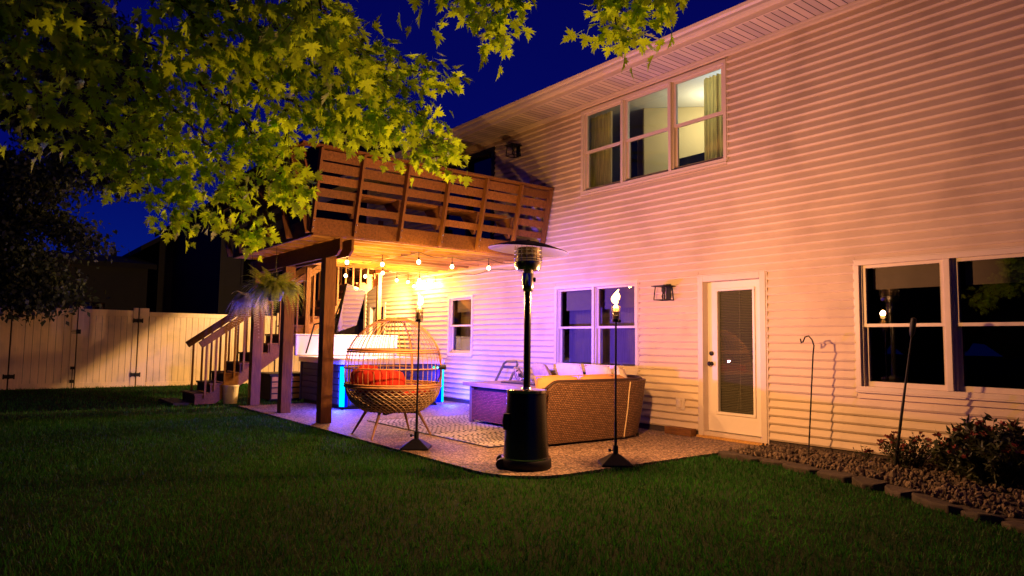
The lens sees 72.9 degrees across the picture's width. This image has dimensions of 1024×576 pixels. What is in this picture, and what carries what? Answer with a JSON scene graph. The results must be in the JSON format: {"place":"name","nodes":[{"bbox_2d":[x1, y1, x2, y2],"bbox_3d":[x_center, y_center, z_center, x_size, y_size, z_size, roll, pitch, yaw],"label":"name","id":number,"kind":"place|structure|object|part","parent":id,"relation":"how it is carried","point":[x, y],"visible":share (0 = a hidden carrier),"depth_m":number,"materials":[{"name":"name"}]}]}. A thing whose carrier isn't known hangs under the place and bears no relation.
{"place":"outdoors","nodes":[
{"label":"outdoors","id":0,"kind":"place"},
{"bbox_2d":[0,0,746,255],"label":"sky","id":1,"kind":"structure","parent":0,"point":[539,63],"materials":[{"name":"blue"}]},
{"bbox_2d":[238,400,757,478],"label":"patio","id":2,"kind":"structure","parent":0,"point":[648,446],"depth_m":8.63,"materials":[{"name":"grey concrete"}]},
{"bbox_2d":[298,356,443,408],"bbox_3d":[-2.888,1.867,14.092,2.240,0.930,2.240,4,-6,-37],"label":"hot tub","id":3,"kind":"object","parent":2,"relation":"on","point":[308,380],"visible":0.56,"depth_m":13.56,"materials":[{"name":"grey plastic"}]},
{"bbox_2d":[305,283,365,353],"bbox_3d":[-3.625,0.638,14.473,1.219,1.470,0.525,3,-5,-25],"label":"tilted panel","id":4,"kind":"object","parent":3,"relation":"on","point":[350,304],"visible":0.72,"depth_m":14.50,"materials":[{"name":"white metal"}]},
{"bbox_2d":[294,334,397,354],"bbox_3d":[-3.569,1.242,15.089,2.380,0.448,0.110,4,-6,-37],"label":"tub cover","id":5,"kind":"object","parent":3,"relation":"on","point":[342,343],"visible":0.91,"depth_m":14.95,"materials":[{"name":"plastic"}]},
{"bbox_2d":[214,140,553,423],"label":"wooden deck","id":6,"kind":"structure","parent":2,"relation":"on","point":[329,246],"depth_m":11.28,"materials":[{"name":"brown wood"}]},
{"bbox_2d":[227,254,271,340],"bbox_3d":[-4.343,0.136,11.561,0.789,1.610,0.821,4,-6,-37],"label":"hanging basket","id":7,"kind":"object","parent":6,"relation":"hanging from","point":[241,300],"visible":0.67,"depth_m":11.36,"materials":[{"name":"green plant"}]},
{"bbox_2d":[239,251,306,323],"bbox_3d":[-3.698,-0.052,10.845,1.088,1.329,1.114,4,-6,-37],"label":"hanging basket","id":8,"kind":"object","parent":6,"relation":"hanging from","point":[268,286],"visible":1,"depth_m":10.63,"materials":[{"name":"green plant"}]},
{"bbox_2d":[317,252,515,284],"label":"string lights","id":9,"kind":"object","parent":6,"relation":"attached to","point":[420,272],"visible":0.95,"depth_m":12.70,"materials":[{"name":"white glass"}]},
{"bbox_2d":[343,317,441,439],"bbox_3d":[-1.617,1.194,9.451,1.330,1.600,1.336,4,-6,-37],"label":"egg chair","id":10,"kind":"object","parent":2,"relation":"on","point":[385,403],"visible":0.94,"depth_m":9.04,"materials":[{"name":"wicker"}]},
{"bbox_2d":[356,384,429,394],"bbox_3d":[-1.618,1.419,9.435,1.000,0.175,1.000,4,-6,-37],"label":"seat pad","id":11,"kind":"object","parent":10,"relation":"on","point":[365,392],"visible":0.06,"depth_m":9.02,"materials":[{"name":"red fabric"}]},
{"bbox_2d":[357,364,377,370],"bbox_3d":[-2.026,1.212,9.580,0.180,0.313,0.509,-1,-5,17],"label":"red pillow","id":12,"kind":"object","parent":11,"relation":"on","point":[364,366],"visible":0.19,"depth_m":9.59,"materials":[{"name":"fabric"}]},
{"bbox_2d":[349,369,404,391],"bbox_3d":[-1.826,1.211,9.084,0.897,0.282,0.317,-2,-5,30],"label":"back bolster","id":13,"kind":"object","parent":11,"relation":"on","point":[379,377],"visible":0.65,"depth_m":8.91,"materials":[{"name":"red fabric"}]},
{"bbox_2d":[433,365,445,383],"bbox_3d":[-0.969,1.149,9.235,0.180,0.248,0.077,1,-4,-2],"label":"spot projector","id":14,"kind":"object","parent":10,"relation":"attached to","point":[441,367],"visible":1,"depth_m":9.23,"materials":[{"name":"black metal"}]},
{"bbox_2d":[400,306,431,450],"bbox_3d":[-1.124,0.977,8.290,0.330,1.853,0.330,1,-4,0],"label":"garden torch","id":15,"kind":"object","parent":2,"relation":"on","point":[416,442],"visible":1,"depth_m":8.23,"materials":[{"name":"black metal"}]},
{"bbox_2d":[367,414,504,447],"bbox_3d":[-0.391,2.064,10.288,2.245,0.010,3.290,4,-6,-37],"label":"patio rug","id":16,"kind":"object","parent":2,"relation":"on","point":[460,428],"visible":0.64,"depth_m":10.08,"materials":[{"name":"beige fabric"}]},
{"bbox_2d":[463,380,535,424],"bbox_3d":[0.166,1.766,10.574,1.090,0.643,1.700,4,-6,-37],"label":"fire table","id":17,"kind":"object","parent":16,"relation":"on","point":[488,401],"visible":0.44,"depth_m":10.55,"materials":[{"name":"brown"}]},
{"bbox_2d":[494,360,518,380],"bbox_3d":[-0.256,1.749,12.271,0.642,0.930,0.464,4,-6,-37],"label":"garden chair","id":18,"kind":"object","parent":2,"relation":"on","point":[508,367],"visible":0.25,"depth_m":12.49,"materials":[{"name":"grey metal"}]},
{"bbox_2d":[488,240,568,471],"bbox_3d":[0.156,0.667,7.161,0.844,2.355,0.845,4,-6,-37],"label":"patio heater","id":19,"kind":"object","parent":2,"relation":"on","point":[524,423],"visible":0.99,"depth_m":6.97,"materials":[{"name":"black metal"}]},
{"bbox_2d":[541,370,645,443],"bbox_3d":[0.539,1.645,9.955,2.275,0.801,2.548,4,-6,-37],"label":"sectional sofa","id":20,"kind":"object","parent":2,"relation":"on","point":[580,409],"visible":0.69,"depth_m":8.83,"materials":[{"name":"beige wicker"}]},
{"bbox_2d":[513,367,522,380],"bbox_3d":[0.124,1.483,11.684,0.225,0.303,0.460,1,-4,2],"label":"pillow","id":21,"kind":"object","parent":20,"relation":"on","point":[518,373],"visible":0.65,"depth_m":11.49,"materials":[{"name":"white fabric"}]},
{"bbox_2d":[553,363,582,378],"bbox_3d":[0.924,1.426,11.056,0.241,0.452,0.678,4,-6,-37],"label":"scatter cushion","id":22,"kind":"object","parent":20,"relation":"on","point":[567,369],"visible":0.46,"depth_m":10.94,"materials":[{"name":"beige fabric"}]},
{"bbox_2d":[584,364,611,374],"bbox_3d":[1.335,1.387,10.491,0.236,0.452,0.634,3,-5,-29],"label":"scatter cushion","id":23,"kind":"object","parent":20,"relation":"on","point":[596,369],"visible":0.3,"depth_m":10.39,"materials":[{"name":"beige fabric"}]},
{"bbox_2d":[614,366,626,377],"bbox_3d":[1.597,1.355,10.024,0.235,0.452,0.565,0,-4,7],"label":"scatter cushion","id":24,"kind":"object","parent":20,"relation":"on","point":[621,371],"visible":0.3,"depth_m":9.81,"materials":[{"name":"beige fabric"}]},
{"bbox_3d":[0.724,1.613,9.244,1.416,0.156,0.676,4,-6,-37],"label":"seat cushion","id":25,"kind":"object","parent":20,"relation":"on","visible":0},
{"bbox_2d":[534,375,577,388],"bbox_3d":[0.611,1.362,8.807,0.754,0.500,0.231,4,-6,-37],"label":"back cushion","id":26,"kind":"object","parent":25,"relation":"on","point":[542,382],"visible":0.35,"depth_m":8.71,"materials":[{"name":"beige fabric"}]},
{"bbox_2d":[578,374,614,378],"bbox_3d":[1.166,1.403,9.232,0.674,0.500,0.218,4,-6,-37],"label":"back cushion","id":27,"kind":"object","parent":25,"relation":"on","point":[597,376],"visible":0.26,"depth_m":9.24,"materials":[{"name":"beige fabric"}]},
{"bbox_3d":[0.674,1.732,10.779,0.636,0.158,1.416,4,-6,-37],"label":"seat cushion","id":28,"kind":"object","parent":20,"relation":"on","visible":0},
{"bbox_2d":[532,363,551,380],"bbox_3d":[0.496,1.406,11.207,0.265,0.390,0.560,2,-5,-16],"label":"pillow","id":29,"kind":"object","parent":28,"relation":"on","point":[539,369],"visible":0.57,"depth_m":11.02,"materials":[{"name":"fabric"}]},
{"bbox_2d":[598,304,633,467],"bbox_3d":[1.102,0.935,7.368,0.330,1.853,0.330,1,-4,0],"label":"garden torch","id":30,"kind":"object","parent":2,"relation":"on","point":[615,458],"visible":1,"depth_m":7.31,"materials":[{"name":"black metal"}]},
{"bbox_2d":[665,426,695,436],"bbox_3d":[2.372,2.019,9.781,0.130,0.100,0.460,4,-6,-37],"label":"wood block","id":31,"kind":"object","parent":2,"relation":"on","point":[683,431],"depth_m":9.70,"materials":[{"name":"brown wood"}]},
{"bbox_2d":[0,365,1023,575],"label":"lawn ground","id":32,"kind":"structure","parent":0,"point":[477,550],"depth_m":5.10,"materials":[{"name":"plant"}]},
{"bbox_2d":[0,308,11,389],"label":"fence post","id":33,"kind":"object","parent":32,"relation":"on","point":[5,327],"visible":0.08,"depth_m":16.56,"materials":[{"name":"plastic"}]},
{"bbox_2d":[2,307,78,389],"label":"fence gate","id":34,"kind":"structure","parent":33,"relation":"attached to","point":[19,349],"depth_m":17.04,"materials":[{"name":"plastic"}]},
{"bbox_2d":[0,0,179,325],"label":"dark tree","id":35,"kind":"object","parent":32,"relation":"on","point":[24,266],"visible":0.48,"depth_m":13.77,"materials":[{"name":"green plant"}]},
{"bbox_2d":[23,251,156,367],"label":"neighbour house","id":36,"kind":"structure","parent":32,"relation":"on","point":[121,281],"depth_m":29.81,"materials":[{"name":"brown plastic"}]},
{"bbox_2d":[64,300,106,325],"bbox_3d":[-17.918,1.107,29.063,1.600,1.200,0.070,4,-6,-37],"label":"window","id":37,"kind":"structure","parent":36,"relation":"in","point":[104,303],"depth_m":29.24,"materials":[{"name":"black glass"}]},
{"bbox_2d":[135,308,148,385],"bbox_3d":[-9.806,1.594,18.393,0.226,2.115,0.086,4,-6,-37],"label":"fence post","id":38,"kind":"object","parent":32,"relation":"on","point":[142,346],"visible":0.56,"depth_m":18.36,"materials":[{"name":"plastic"}]},
{"bbox_2d":[69,306,142,387],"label":"fence gate","id":39,"kind":"structure","parent":38,"relation":"attached to","point":[124,321],"depth_m":17.87,"materials":[{"name":"plastic"}]},
{"bbox_2d":[123,211,192,364],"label":"neighbour house","id":40,"kind":"structure","parent":32,"relation":"on","point":[158,252],"depth_m":32.06,"materials":[{"name":"grey plastic"}]},
{"bbox_2d":[145,312,275,385],"bbox_3d":[-8.364,1.740,19.488,3.391,2.010,0.060,4,-6,-37],"label":"vinyl fence","id":41,"kind":"object","parent":32,"relation":"on","point":[182,329],"visible":0.64,"depth_m":18.96,"materials":[{"name":"beige plastic"}]},
{"bbox_2d":[222,385,238,403],"bbox_3d":[-5.516,2.078,13.583,0.316,0.360,0.327,4,-6,-37],"label":"bucket","id":42,"kind":"object","parent":32,"relation":"on","point":[230,394],"visible":1,"depth_m":13.46,"materials":[{"name":"plastic"}]},
{"bbox_2d":[274,313,278,371],"bbox_3d":[-6.970,1.801,20.570,0.096,2.115,0.086,4,-6,-37],"label":"fence post","id":43,"kind":"object","parent":32,"relation":"on","point":[276,362],"visible":0.24,"depth_m":20.54,"materials":[{"name":"plastic"}]},
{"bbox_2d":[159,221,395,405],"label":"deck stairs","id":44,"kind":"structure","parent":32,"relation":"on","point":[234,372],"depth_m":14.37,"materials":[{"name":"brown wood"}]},
{"bbox_2d":[155,131,402,370],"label":"neighbour house","id":45,"kind":"structure","parent":32,"relation":"on","point":[208,277],"depth_m":28.02,"materials":[{"name":"brown wood"}]},
{"bbox_2d":[240,259,254,285],"bbox_3d":[-9.902,-0.838,26.534,0.900,1.500,0.060,4,-6,-37],"label":"window","id":46,"kind":"structure","parent":45,"relation":"in","point":[245,265],"depth_m":26.32,"materials":[{"name":"black glass"}]},
{"bbox_2d":[275,268,297,281],"bbox_3d":[-8.872,-0.763,27.324,0.900,1.500,0.060,4,-6,-37],"label":"window","id":47,"kind":"structure","parent":45,"relation":"in","point":[280,272],"depth_m":27.06,"materials":[{"name":"black glass"}]},
{"bbox_2d":[260,371,299,399],"bbox_3d":[-4.922,2.094,14.911,0.880,0.550,0.880,4,-6,-37],"label":"storage crate","id":48,"kind":"object","parent":32,"relation":"on","point":[269,386],"visible":0.47,"depth_m":14.60,"materials":[{"name":"brown wood"}]},
{"bbox_2d":[292,318,362,371],"bbox_3d":[-5.849,1.924,21.418,2.680,2.010,0.060,4,-6,-37],"label":"vinyl fence","id":49,"kind":"object","parent":32,"relation":"on","point":[357,329],"visible":0.05,"depth_m":21.79,"materials":[{"name":"beige plastic"}]},
{"bbox_2d":[0,0,688,262],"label":"maple tree","id":50,"kind":"object","parent":32,"relation":"on","point":[296,41],"visible":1,"depth_m":4.26,"materials":[{"name":"green plant"}]},
{"bbox_2d":[311,0,1023,467],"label":"house","id":51,"kind":"structure","parent":32,"relation":"on","point":[851,204],"depth_m":9.15,"materials":[{"name":"plastic"}]},
{"bbox_2d":[367,302,385,355],"bbox_3d":[-3.398,1.497,17.564,0.130,2.230,0.930,4,-6,-37],"label":"back door","id":52,"kind":"structure","parent":51,"relation":"in","point":[372,307],"depth_m":17.84,"materials":[{"name":"glass"}]},
{"bbox_2d":[446,294,473,356],"bbox_3d":[-1.039,0.791,14.574,0.180,1.294,0.986,4,-6,-37],"label":"window","id":53,"kind":"structure","parent":51,"relation":"in","point":[465,302],"depth_m":14.77,"materials":[{"name":"plastic"}]},
{"bbox_2d":[441,146,495,238],"bbox_3d":[-0.911,-1.692,14.618,0.140,2.200,1.960,4,-6,-37],"label":"patio door","id":54,"kind":"structure","parent":51,"relation":"in","point":[483,162],"depth_m":14.49,"materials":[{"name":"black glass"}]},
{"bbox_2d":[504,143,521,157],"bbox_3d":[0.024,-2.629,13.202,0.252,0.246,0.260,4,-6,-37],"label":"wall lantern","id":55,"kind":"object","parent":51,"relation":"attached to","point":[513,146],"depth_m":13.20,"materials":[{"name":"black metal"}]},
{"bbox_2d":[553,279,639,374],"bbox_3d":[1.392,0.649,11.419,0.180,1.474,1.976,4,-6,-37],"label":"window","id":56,"kind":"structure","parent":51,"relation":"in","point":[623,293],"depth_m":11.37,"materials":[{"name":"plastic"}]},
{"bbox_2d":[590,111,612,194],"bbox_3d":[1.543,-1.956,11.901,0.112,2.070,0.541,4,-5,-35],"label":"curtain","id":57,"kind":"object","parent":51,"relation":"hanging from","point":[601,161],"visible":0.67,"depth_m":11.90,"materials":[{"name":"fabric"}]},
{"bbox_2d":[580,57,728,195],"bbox_3d":[2.111,-2.378,10.741,0.145,1.484,2.946,4,-6,-37],"label":"window","id":58,"kind":"structure","parent":51,"relation":"in","point":[671,84],"depth_m":10.58,"materials":[{"name":"plastic"}]},
{"bbox_2d":[651,284,675,300],"bbox_3d":[2.207,0.058,10.102,0.252,0.246,0.260,4,-6,-37],"label":"wall lantern","id":59,"kind":"object","parent":51,"relation":"attached to","point":[668,288],"depth_m":10.11,"materials":[{"name":"black metal"}]},
{"bbox_2d":[676,398,684,409],"bbox_3d":[2.395,1.651,9.887,0.043,0.170,0.160,4,-6,-37],"label":"outlet cover","id":60,"kind":"object","parent":51,"relation":"attached to","point":[680,403],"visible":1,"depth_m":9.87,"materials":[{"name":"plastic"}]},
{"bbox_2d":[704,73,726,168],"bbox_3d":[2.989,-2.082,10.029,0.112,2.070,0.484,4,-5,-35],"label":"curtain","id":61,"kind":"object","parent":51,"relation":"hanging from","point":[713,137],"visible":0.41,"depth_m":10.11,"materials":[{"name":"fabric"}]},
{"bbox_2d":[707,279,760,436],"bbox_3d":[3.003,0.923,9.330,0.145,2.048,0.886,4,-6,-37],"label":"door","id":62,"kind":"structure","parent":51,"relation":"in","point":[736,386],"depth_m":9.39,"materials":[{"name":"paint"}]},
{"bbox_2d":[853,245,1023,402],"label":"window","id":63,"kind":"structure","parent":51,"relation":"in","point":[1000,264],"depth_m":7.26,"materials":[{"name":"plastic"}]},
{"bbox_2d":[718,450,758,462],"bbox_3d":[2.594,1.925,7.922,0.250,0.085,0.474,4,-6,-37],"label":"edging stone","id":64,"kind":"object","parent":32,"relation":"on","point":[734,455],"visible":0.73,"depth_m":7.85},
{"bbox_2d":[761,459,784,465],"bbox_3d":[2.899,1.921,7.622,0.272,0.054,0.290,4,-6,-37],"label":"edging stone","id":65,"kind":"object","parent":32,"relation":"on","point":[773,462],"visible":0.58,"depth_m":7.55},
{"bbox_2d":[782,463,821,473],"bbox_3d":[3.043,1.893,7.260,0.252,0.059,0.442,2,-5,-19],"label":"edging stone","id":66,"kind":"object","parent":32,"relation":"on","point":[797,467],"visible":0.79,"depth_m":7.19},
{"bbox_2d":[817,469,857,482],"bbox_3d":[3.197,1.847,6.818,0.250,0.086,0.433,3,-5,-27],"label":"edging stone","id":67,"kind":"object","parent":32,"relation":"on","point":[843,477],"visible":0.7,"depth_m":6.75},
{"bbox_2d":[852,476,888,490],"bbox_3d":[3.321,1.819,6.446,0.284,0.088,0.323,4,-6,-37],"label":"edging stone","id":68,"kind":"object","parent":32,"relation":"on","point":[864,482],"visible":0.75,"depth_m":6.37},
{"bbox_2d":[885,484,920,498],"bbox_3d":[3.442,1.799,6.115,0.243,0.080,0.304,1,-4,-4],"label":"edging stone","id":69,"kind":"object","parent":32,"relation":"on","point":[902,492],"visible":0.8,"depth_m":6.04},
{"bbox_2d":[912,493,964,513],"bbox_3d":[3.512,1.766,5.684,0.252,0.079,0.479,1,-4,-3],"label":"edging stone","id":70,"kind":"object","parent":32,"relation":"on","point":[925,500],"visible":0.69,"depth_m":5.62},
{"bbox_2d":[961,510,1007,524],"bbox_3d":[3.596,1.738,5.284,0.251,0.078,0.307,4,-6,-37],"label":"edging stone","id":71,"kind":"object","parent":32,"relation":"on","point":[982,515],"visible":0.81,"depth_m":5.20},
{"bbox_2d":[1001,520,1023,533],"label":"edging stone","id":72,"kind":"object","parent":32,"relation":"on","point":[1019,527],"visible":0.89,"depth_m":4.98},
{"bbox_2d":[629,136,642,186],"bbox_3d":[2.324,-1.759,12.745,0.300,2.030,0.218,4,-6,-37],"label":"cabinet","id":73,"kind":"object","parent":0,"point":[636,158],"visible":0.16,"depth_m":12.67,"materials":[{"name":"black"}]},
{"bbox_3d":[2.386,-1.770,12.665,0.260,1.940,0.016,4,-6,-37],"label":"door","id":74,"kind":"part","parent":73,"relation":"part of","materials":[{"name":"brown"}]},
{"bbox_2d":[673,152,704,176],"bbox_3d":[2.972,-1.824,11.085,0.200,0.620,1.000,4,-6,-37],"label":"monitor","id":75,"kind":"object","parent":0,"point":[695,158],"visible":0.04,"depth_m":11.14,"materials":[{"name":"black"}]},
{"bbox_2d":[728,442,1023,523],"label":"rock bed ground","id":76,"kind":"structure","parent":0,"point":[1014,519],"depth_m":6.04,"materials":[{"name":"stone"}]},
{"bbox_2d":[800,335,814,451],"bbox_3d":[3.460,1.242,8.100,0.017,1.376,0.185,4,-6,-37],"label":"shepherd hook","id":77,"kind":"object","parent":76,"relation":"on","point":[811,389],"visible":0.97,"depth_m":8.07,"materials":[{"name":"black metal"}]},
{"bbox_2d":[853,446,873,461],"bbox_3d":[3.824,1.810,7.555,0.229,0.217,0.241,4,-6,-37],"label":"flower shrub","id":78,"kind":"object","parent":76,"relation":"on","point":[865,453],"visible":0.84,"depth_m":7.54,"materials":[{"name":"green plant"}]},
{"bbox_2d":[894,317,915,466],"bbox_3d":[4.024,1.093,7.103,0.058,1.579,0.293,3,-5,-25],"label":"unlit torch","id":79,"kind":"object","parent":76,"relation":"on","point":[912,327],"visible":0.94,"depth_m":7.09,"materials":[{"name":"black metal"}]},
{"bbox_2d":[877,431,940,468],"bbox_3d":[4.080,1.677,7.124,0.629,0.421,0.386,-3,-6,39],"label":"flower shrub","id":80,"kind":"object","parent":76,"relation":"on","point":[905,456],"visible":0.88,"depth_m":7.08,"materials":[{"name":"green plant"}]},
{"bbox_2d":[932,444,957,474],"bbox_3d":[4.403,1.725,6.844,0.508,0.366,0.431,-3,-6,41],"label":"flower shrub","id":81,"kind":"object","parent":76,"relation":"on","point":[944,465],"visible":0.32,"depth_m":6.85,"materials":[{"name":"green plant"}]},
{"bbox_2d":[926,412,1023,488],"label":"flower shrub","id":82,"kind":"object","parent":76,"relation":"on","point":[981,453],"visible":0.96,"depth_m":6.24,"materials":[{"name":"green plant"}]}
]}

